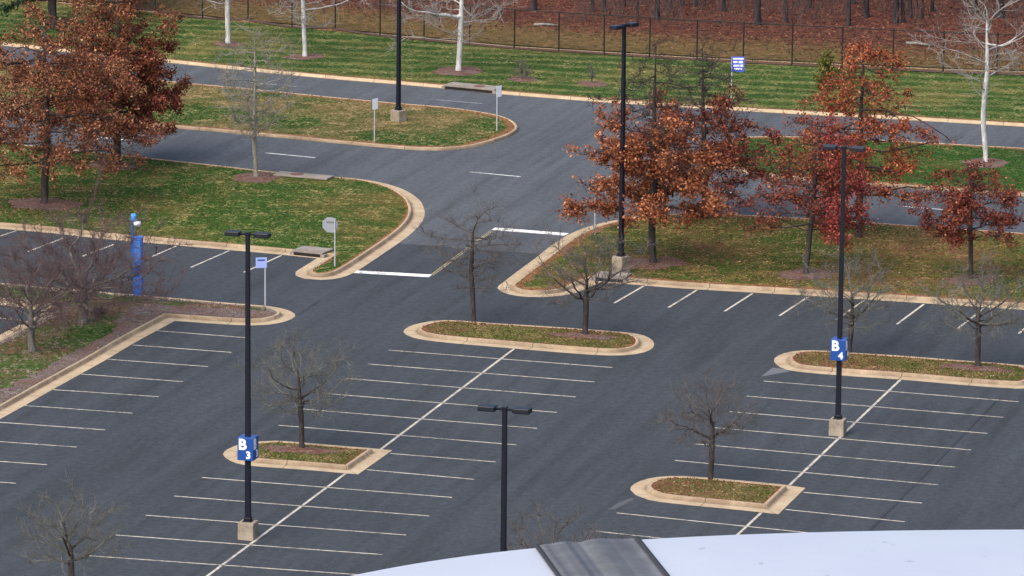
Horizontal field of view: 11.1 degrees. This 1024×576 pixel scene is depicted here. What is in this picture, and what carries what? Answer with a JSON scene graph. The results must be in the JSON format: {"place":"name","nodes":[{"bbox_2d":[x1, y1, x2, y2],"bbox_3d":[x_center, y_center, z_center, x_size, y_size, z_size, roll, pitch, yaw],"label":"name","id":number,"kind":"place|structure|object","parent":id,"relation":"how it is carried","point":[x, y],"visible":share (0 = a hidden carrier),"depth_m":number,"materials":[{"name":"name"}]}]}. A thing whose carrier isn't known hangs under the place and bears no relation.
{"place":"outdoors","nodes":[
{"label":"outdoors","id":0,"kind":"place"},
{"bbox_2d":[0,0,114,27],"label":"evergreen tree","id":1,"kind":"object","parent":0,"point":[5,8],"visible":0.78,"depth_m":313.51,"materials":[{"name":"plant"}]},
{"bbox_2d":[6,469,136,575],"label":"bare tree","id":2,"kind":"object","parent":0,"point":[69,553],"visible":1,"depth_m":186.59,"materials":[{"name":"brown plant"}]},
{"bbox_2d":[0,284,276,403],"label":"lawn","id":3,"kind":"structure","parent":0,"point":[8,371],"depth_m":230.42,"materials":[{"name":"green plant"}]},
{"bbox_2d":[0,229,101,351],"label":"bare tree","id":4,"kind":"object","parent":3,"relation":"on","point":[30,323],"visible":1,"depth_m":227.25,"materials":[{"name":"grey plant"}]},
{"bbox_2d":[0,149,198,327],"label":"bare tree","id":5,"kind":"object","parent":3,"relation":"on","point":[99,310],"visible":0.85,"depth_m":232.46,"materials":[{"name":"grey plant"}]},
{"bbox_2d":[0,304,274,402],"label":"mulch","id":6,"kind":"object","parent":3,"relation":"on","point":[118,332],"visible":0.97,"depth_m":233.21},
{"bbox_2d":[56,1,296,24],"bbox_3d":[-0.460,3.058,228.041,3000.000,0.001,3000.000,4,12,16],"label":"ground","id":7,"kind":"structure","parent":0,"point":[181,13],"depth_m":321.93,"materials":[{"name":"brown soil"}]},
{"bbox_2d":[353,530,1023,575],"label":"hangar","id":8,"kind":"structure","parent":7,"relation":"on","point":[935,553],"depth_m":87.48,"materials":[{"name":"white metal"}]},
{"bbox_2d":[0,144,407,272],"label":"lawn","id":9,"kind":"structure","parent":0,"point":[312,221],"depth_m":260.96,"materials":[{"name":"green plant"}]},
{"bbox_2d":[0,0,165,203],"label":"oak tree","id":10,"kind":"object","parent":9,"relation":"on","point":[77,89],"visible":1,"depth_m":258.56,"materials":[{"name":"brown plant"}]},
{"bbox_2d":[32,0,193,164],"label":"oak tree","id":11,"kind":"object","parent":9,"relation":"on","point":[146,62],"visible":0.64,"depth_m":269.55,"materials":[{"name":"brown plant"}]},
{"bbox_2d":[207,16,303,176],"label":"young tree","id":12,"kind":"object","parent":9,"relation":"on","point":[253,111],"visible":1,"depth_m":267.17,"materials":[{"name":"grey plant"}]},
{"bbox_2d":[273,171,333,179],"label":"storm inlet","id":13,"kind":"object","parent":9,"relation":"on","point":[303,175],"visible":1,"depth_m":268.27,"materials":[{"name":"concrete"}]},
{"bbox_2d":[323,217,337,266],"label":"road sign","id":14,"kind":"object","parent":9,"relation":"on","point":[330,224],"visible":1,"depth_m":245.98,"materials":[{"name":"silver metal"}]},
{"bbox_2d":[0,64,514,146],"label":"lawn","id":15,"kind":"structure","parent":0,"point":[398,134],"depth_m":285.10,"materials":[{"name":"green plant"}]},
{"bbox_2d":[373,98,377,142],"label":"road sign","id":16,"kind":"object","parent":15,"relation":"on","point":[375,103],"visible":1,"depth_m":277.97,"materials":[{"name":"silver metal"}]},
{"bbox_2d":[391,0,405,121],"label":"light pole","id":17,"kind":"object","parent":15,"relation":"on","point":[398,113],"visible":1,"depth_m":284.29,"materials":[{"name":"metal"}]},
{"bbox_2d":[496,85,501,130],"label":"road sign","id":18,"kind":"object","parent":15,"relation":"on","point":[498,91],"visible":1,"depth_m":281.81,"materials":[{"name":"silver metal"}]},
{"bbox_2d":[258,441,366,464],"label":"lawn","id":19,"kind":"structure","parent":0,"point":[312,457],"depth_m":209.59,"materials":[{"name":"green plant"}]},
{"bbox_2d":[0,229,1023,575],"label":"parking lot","id":20,"kind":"structure","parent":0,"point":[596,447],"depth_m":215.14,"materials":[{"name":"grey asphalt"}]},
{"bbox_2d":[131,213,143,295],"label":"call tower","id":21,"kind":"structure","parent":20,"relation":"on","point":[137,241],"depth_m":238.92,"materials":[{"name":"metal"}]},
{"bbox_2d":[0,283,294,418],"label":"kerb","id":22,"kind":"structure","parent":20,"relation":"on","point":[57,379],"depth_m":230.63,"materials":[{"name":"concrete"}]},
{"bbox_2d":[224,230,270,540],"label":"light pole","id":23,"kind":"object","parent":20,"relation":"on","point":[247,447],"visible":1,"depth_m":196.06,"materials":[{"name":"metal"}]},
{"bbox_2d":[256,257,266,305],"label":"road sign","id":24,"kind":"object","parent":20,"relation":"on","point":[261,262],"visible":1,"depth_m":236.99,"materials":[{"name":"silver metal"}]},
{"bbox_2d":[223,441,391,473],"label":"kerb","id":25,"kind":"structure","parent":20,"relation":"on","point":[367,458],"depth_m":208.63,"materials":[{"name":"concrete"}]},
{"bbox_2d":[354,228,567,276],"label":"stop bars","id":26,"kind":"object","parent":20,"relation":"on","point":[425,275],"visible":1,"depth_m":245.62,"materials":[{"name":"white paint"}]},
{"bbox_2d":[431,230,493,274],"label":"yellow centre line","id":27,"kind":"object","parent":20,"relation":"on","point":[459,253],"visible":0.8,"depth_m":249.69,"materials":[{"name":"paint"}]},
{"bbox_2d":[477,403,531,551],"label":"light pole","id":28,"kind":"object","parent":20,"relation":"on","point":[504,409],"visible":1,"depth_m":167.49,"materials":[{"name":"metal"}]},
{"bbox_2d":[7,41,1014,453],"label":"mulch","id":29,"kind":"object","parent":20,"relation":"on","point":[465,71],"visible":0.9,"depth_m":259.61,"materials":[{"name":"brown plant"}]},
{"bbox_2d":[227,324,364,447],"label":"bare tree","id":30,"kind":"object","parent":29,"relation":"on","point":[298,398],"visible":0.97,"depth_m":210.10,"materials":[{"name":"brown plant"}]},
{"bbox_2d":[408,182,530,321],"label":"bare tree","id":31,"kind":"object","parent":29,"relation":"on","point":[471,268],"visible":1,"depth_m":233.88,"materials":[{"name":"brown plant"}]},
{"bbox_2d":[520,208,661,333],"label":"bare tree","id":32,"kind":"object","parent":29,"relation":"on","point":[585,297],"visible":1,"depth_m":231.54,"materials":[{"name":"brown plant"}]},
{"bbox_2d":[585,63,597,81],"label":"bare shrub","id":33,"kind":"object","parent":29,"relation":"on","point":[592,76],"visible":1,"depth_m":297.35,"materials":[{"name":"brown plant"}]},
{"bbox_2d":[644,356,765,479],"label":"bare tree","id":34,"kind":"object","parent":29,"relation":"on","point":[712,437],"visible":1,"depth_m":205.68,"materials":[{"name":"brown plant"}]},
{"bbox_2d":[787,244,905,352],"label":"bare tree","id":35,"kind":"object","parent":29,"relation":"on","point":[851,317],"visible":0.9,"depth_m":228.82,"materials":[{"name":"brown plant"}]},
{"bbox_2d":[903,244,1023,365],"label":"bare tree","id":36,"kind":"object","parent":29,"relation":"on","point":[977,330],"visible":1,"depth_m":226.02,"materials":[{"name":"brown plant"}]},
{"bbox_2d":[0,230,1023,575],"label":"stall lines","id":37,"kind":"object","parent":20,"relation":"on","point":[510,444],"visible":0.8,"depth_m":213.28,"materials":[{"name":"white paint"}]},
{"bbox_2d":[404,320,653,354],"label":"kerb","id":38,"kind":"structure","parent":20,"relation":"on","point":[643,343],"depth_m":230.56,"materials":[{"name":"concrete"}]},
{"bbox_2d":[609,498,633,508],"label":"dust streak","id":39,"kind":"object","parent":20,"relation":"on","point":[617,505],"visible":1,"depth_m":202.88,"materials":[{"name":"grey"}]},
{"bbox_2d":[298,301,997,530],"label":"paving seams","id":40,"kind":"object","parent":20,"relation":"on","point":[912,487],"visible":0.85,"depth_m":210.25,"materials":[{"name":"black"}]},
{"bbox_2d":[630,476,804,513],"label":"kerb","id":41,"kind":"structure","parent":20,"relation":"on","point":[780,499],"depth_m":203.53,"materials":[{"name":"concrete"}]},
{"bbox_2d":[761,368,788,376],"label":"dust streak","id":42,"kind":"object","parent":20,"relation":"on","point":[771,371],"visible":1,"depth_m":225.82,"materials":[{"name":"grey"}]},
{"bbox_2d":[822,144,865,436],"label":"light pole","id":43,"kind":"object","parent":20,"relation":"on","point":[839,349],"visible":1,"depth_m":213.47,"materials":[{"name":"metal"}]},
{"bbox_2d":[774,350,1023,388],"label":"kerb","id":44,"kind":"structure","parent":20,"relation":"on","point":[786,361],"depth_m":225.24,"materials":[{"name":"concrete"}]},
{"bbox_2d":[0,24,1023,253],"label":"road","id":45,"kind":"structure","parent":0,"point":[538,160],"depth_m":274.75,"materials":[{"name":"grey asphalt"}]},
{"bbox_2d":[0,144,424,279],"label":"kerb","id":46,"kind":"structure","parent":45,"relation":"on","point":[404,230],"depth_m":251.97,"materials":[{"name":"concrete"}]},
{"bbox_2d":[290,246,333,257],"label":"storm inlet","id":47,"kind":"object","parent":46,"relation":"on","point":[311,251],"visible":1,"depth_m":249.33,"materials":[{"name":"concrete"}]},
{"bbox_2d":[7,71,518,150],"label":"kerb","id":48,"kind":"structure","parent":45,"relation":"on","point":[512,132],"depth_m":279.73,"materials":[{"name":"concrete"}]},
{"bbox_2d":[0,2,1023,126],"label":"kerb","id":49,"kind":"structure","parent":45,"relation":"on","point":[572,97],"depth_m":294.30,"materials":[{"name":"concrete"}]},
{"bbox_2d":[442,82,502,93],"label":"storm inlet","id":50,"kind":"object","parent":49,"relation":"on","point":[472,87],"visible":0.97,"depth_m":295.35,"materials":[{"name":"concrete"}]},
{"bbox_2d":[101,137,943,209],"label":"lane dashes","id":51,"kind":"object","parent":45,"relation":"on","point":[486,173],"visible":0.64,"depth_m":270.55,"materials":[{"name":"white paint"}]},
{"bbox_2d":[251,82,865,131],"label":"faded lane dashes","id":52,"kind":"object","parent":45,"relation":"on","point":[481,103],"visible":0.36,"depth_m":291.78,"materials":[{"name":"paint"}]},
{"bbox_2d":[498,214,1023,309],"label":"kerb","id":53,"kind":"structure","parent":45,"relation":"on","point":[517,276],"depth_m":242.55,"materials":[{"name":"concrete"}]},
{"bbox_2d":[591,271,630,282],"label":"storm inlet","id":54,"kind":"object","parent":53,"relation":"on","point":[617,275],"visible":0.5,"depth_m":244.13,"materials":[{"name":"concrete"}]},
{"bbox_2d":[718,136,1023,195],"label":"kerb","id":55,"kind":"structure","parent":45,"relation":"on","point":[902,185],"depth_m":268.33,"materials":[{"name":"concrete"}]},
{"bbox_2d":[0,0,1023,122],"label":"lawn","id":56,"kind":"structure","parent":0,"point":[506,82],"depth_m":301.99,"materials":[{"name":"green plant"}]},
{"bbox_2d":[193,0,251,43],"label":"white tree","id":57,"kind":"object","parent":56,"relation":"on","point":[227,16],"visible":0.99,"depth_m":309.27,"materials":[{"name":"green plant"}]},
{"bbox_2d":[266,0,366,55],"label":"white tree","id":58,"kind":"object","parent":56,"relation":"on","point":[303,10],"visible":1,"depth_m":305.08,"materials":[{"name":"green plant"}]},
{"bbox_2d":[357,0,525,70],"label":"white tree","id":59,"kind":"object","parent":56,"relation":"on","point":[459,17],"visible":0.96,"depth_m":300.05,"materials":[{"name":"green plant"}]},
{"bbox_2d":[0,2,1023,499],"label":"fallen leaves","id":60,"kind":"object","parent":56,"relation":"on","point":[562,250],"visible":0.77,"depth_m":251.26,"materials":[{"name":"brown plant"}]},
{"bbox_2d":[513,58,531,77],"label":"bare shrub","id":61,"kind":"object","parent":56,"relation":"on","point":[522,70],"visible":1,"depth_m":298.43,"materials":[{"name":"brown plant"}]},
{"bbox_2d":[113,4,1023,74],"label":"soil line","id":62,"kind":"object","parent":56,"relation":"on","point":[271,23],"visible":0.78,"depth_m":308.63,"materials":[{"name":"brown soil"}]},
{"bbox_2d":[137,0,1023,73],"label":"chain link fence","id":63,"kind":"object","parent":62,"relation":"on","point":[649,34],"visible":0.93,"depth_m":306.29,"materials":[{"name":"black metal"}]},
{"bbox_2d":[731,57,744,97],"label":"road sign","id":64,"kind":"object","parent":56,"relation":"on","point":[736,62],"visible":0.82,"depth_m":290.32,"materials":[{"name":"blue metal"}]},
{"bbox_2d":[812,47,840,89],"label":"conifer","id":65,"kind":"object","parent":56,"relation":"on","point":[822,62],"visible":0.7,"depth_m":295.59,"materials":[{"name":"green plant"}]},
{"bbox_2d":[422,320,636,347],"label":"lawn","id":66,"kind":"structure","parent":0,"point":[526,337],"depth_m":232.05,"materials":[{"name":"green plant"}]},
{"bbox_2d":[56,0,1023,69],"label":"forest floor","id":67,"kind":"structure","parent":0,"point":[480,38],"depth_m":317.09,"materials":[{"name":"brown plant"}]},
{"bbox_2d":[530,0,536,9],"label":"woodland tree","id":68,"kind":"object","parent":67,"relation":"on","point":[533,5],"visible":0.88,"depth_m":322.55,"materials":[{"name":"brown plant"}]},
{"bbox_2d":[534,23,557,25],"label":"fallen log","id":69,"kind":"object","parent":67,"relation":"on","point":[540,24],"visible":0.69,"depth_m":316.67,"materials":[{"name":"beige wood"}]},
{"bbox_2d":[591,0,594,11],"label":"woodland tree","id":70,"kind":"object","parent":67,"relation":"on","point":[592,7],"visible":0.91,"depth_m":322.54,"materials":[{"name":"brown plant"}]},
{"bbox_2d":[654,0,659,19],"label":"woodland tree","id":71,"kind":"object","parent":67,"relation":"on","point":[657,6],"visible":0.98,"depth_m":319.56,"materials":[{"name":"brown plant"}]},
{"bbox_2d":[363,0,1023,29],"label":"underbrush","id":72,"kind":"object","parent":67,"relation":"on","point":[767,11],"visible":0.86,"depth_m":319.29,"materials":[{"name":"brown plant"}]},
{"bbox_2d":[721,0,725,11],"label":"woodland tree","id":73,"kind":"object","parent":67,"relation":"on","point":[723,3],"visible":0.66,"depth_m":322.95,"materials":[{"name":"brown plant"}]},
{"bbox_2d":[753,0,761,25],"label":"woodland tree","id":74,"kind":"object","parent":67,"relation":"on","point":[757,4],"visible":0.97,"depth_m":317.72,"materials":[{"name":"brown plant"}]},
{"bbox_2d":[784,0,787,22],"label":"woodland tree","id":75,"kind":"object","parent":67,"relation":"on","point":[786,12],"visible":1,"depth_m":318.85,"materials":[{"name":"brown plant"}]},
{"bbox_2d":[845,0,850,25],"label":"woodland tree","id":76,"kind":"object","parent":67,"relation":"on","point":[848,17],"visible":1,"depth_m":317.82,"materials":[{"name":"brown plant"}]},
{"bbox_2d":[863,0,869,17],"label":"woodland tree","id":77,"kind":"object","parent":67,"relation":"on","point":[866,11],"visible":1,"depth_m":320.92,"materials":[{"name":"brown plant"}]},
{"bbox_2d":[892,0,898,23],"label":"woodland tree","id":78,"kind":"object","parent":67,"relation":"on","point":[895,13],"visible":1,"depth_m":318.81,"materials":[{"name":"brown plant"}]},
{"bbox_2d":[900,0,905,22],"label":"woodland tree","id":79,"kind":"object","parent":67,"relation":"on","point":[902,10],"visible":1,"depth_m":319.28,"materials":[{"name":"brown plant"}]},
{"bbox_2d":[908,0,912,17],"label":"woodland tree","id":80,"kind":"object","parent":67,"relation":"on","point":[911,9],"visible":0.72,"depth_m":321.17,"materials":[{"name":"brown plant"}]},
{"bbox_2d":[906,41,932,45],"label":"fallen log","id":81,"kind":"object","parent":67,"relation":"on","point":[915,43],"visible":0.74,"depth_m":310.94,"materials":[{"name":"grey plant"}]},
{"bbox_2d":[920,0,923,18],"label":"woodland tree","id":82,"kind":"object","parent":67,"relation":"on","point":[922,11],"visible":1,"depth_m":320.87,"materials":[{"name":"brown plant"}]},
{"bbox_2d":[930,0,933,11],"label":"woodland tree","id":83,"kind":"object","parent":67,"relation":"on","point":[932,6],"visible":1,"depth_m":323.75,"materials":[{"name":"brown plant"}]},
{"bbox_2d":[971,0,977,13],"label":"woodland tree","id":84,"kind":"object","parent":67,"relation":"on","point":[975,2],"visible":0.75,"depth_m":323.21,"materials":[{"name":"brown plant"}]},
{"bbox_2d":[996,0,1004,18],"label":"woodland tree","id":85,"kind":"object","parent":67,"relation":"on","point":[1001,11],"visible":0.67,"depth_m":321.37,"materials":[{"name":"brown plant"}]},
{"bbox_2d":[491,495,638,550],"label":"bare tree","id":86,"kind":"object","parent":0,"point":[523,543],"visible":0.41,"depth_m":181.85,"materials":[{"name":"brown plant"}]},
{"bbox_2d":[651,477,781,503],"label":"lawn","id":87,"kind":"structure","parent":0,"point":[748,489],"depth_m":204.69,"materials":[{"name":"green plant"}]},
{"bbox_2d":[515,214,1023,302],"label":"lawn","id":88,"kind":"structure","parent":0,"point":[1010,262],"depth_m":249.67,"materials":[{"name":"green plant"}]},
{"bbox_2d":[594,201,595,234],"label":"road sign","id":89,"kind":"object","parent":88,"relation":"on","point":[595,220],"visible":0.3,"depth_m":254.23,"materials":[{"name":"silver metal"}]},
{"bbox_2d":[609,22,638,272],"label":"light pole","id":90,"kind":"object","parent":88,"relation":"on","point":[619,262],"visible":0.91,"depth_m":244.21,"materials":[{"name":"metal"}]},
{"bbox_2d":[555,35,737,262],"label":"oak tree","id":91,"kind":"object","parent":88,"relation":"on","point":[653,200],"visible":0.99,"depth_m":246.09,"materials":[{"name":"brown plant"}]},
{"bbox_2d":[619,32,798,218],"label":"oak tree","id":92,"kind":"object","parent":88,"relation":"on","point":[702,117],"visible":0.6,"depth_m":257.01,"materials":[{"name":"orange plant"}]},
{"bbox_2d":[737,107,885,273],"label":"maple tree","id":93,"kind":"object","parent":88,"relation":"on","point":[829,207],"visible":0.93,"depth_m":244.18,"materials":[{"name":"red plant"}]},
{"bbox_2d":[760,36,962,236],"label":"maple tree","id":94,"kind":"object","parent":88,"relation":"on","point":[900,164],"visible":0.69,"depth_m":252.66,"materials":[{"name":"brown plant"}]},
{"bbox_2d":[906,155,1023,278],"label":"maple tree","id":95,"kind":"object","parent":88,"relation":"on","point":[961,206],"visible":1,"depth_m":243.58,"materials":[{"name":"red plant"}]},
{"bbox_2d":[730,137,1023,192],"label":"lawn","id":96,"kind":"structure","parent":0,"point":[1010,154],"depth_m":274.78,"materials":[{"name":"green plant"}]},
{"bbox_2d":[907,0,1023,161],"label":"white tree","id":97,"kind":"object","parent":96,"relation":"on","point":[984,92],"visible":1,"depth_m":273.18,"materials":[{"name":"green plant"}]},
{"bbox_2d":[793,351,1023,380],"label":"lawn","id":98,"kind":"structure","parent":0,"point":[900,365],"depth_m":226.62,"materials":[{"name":"green plant"}]}
]}

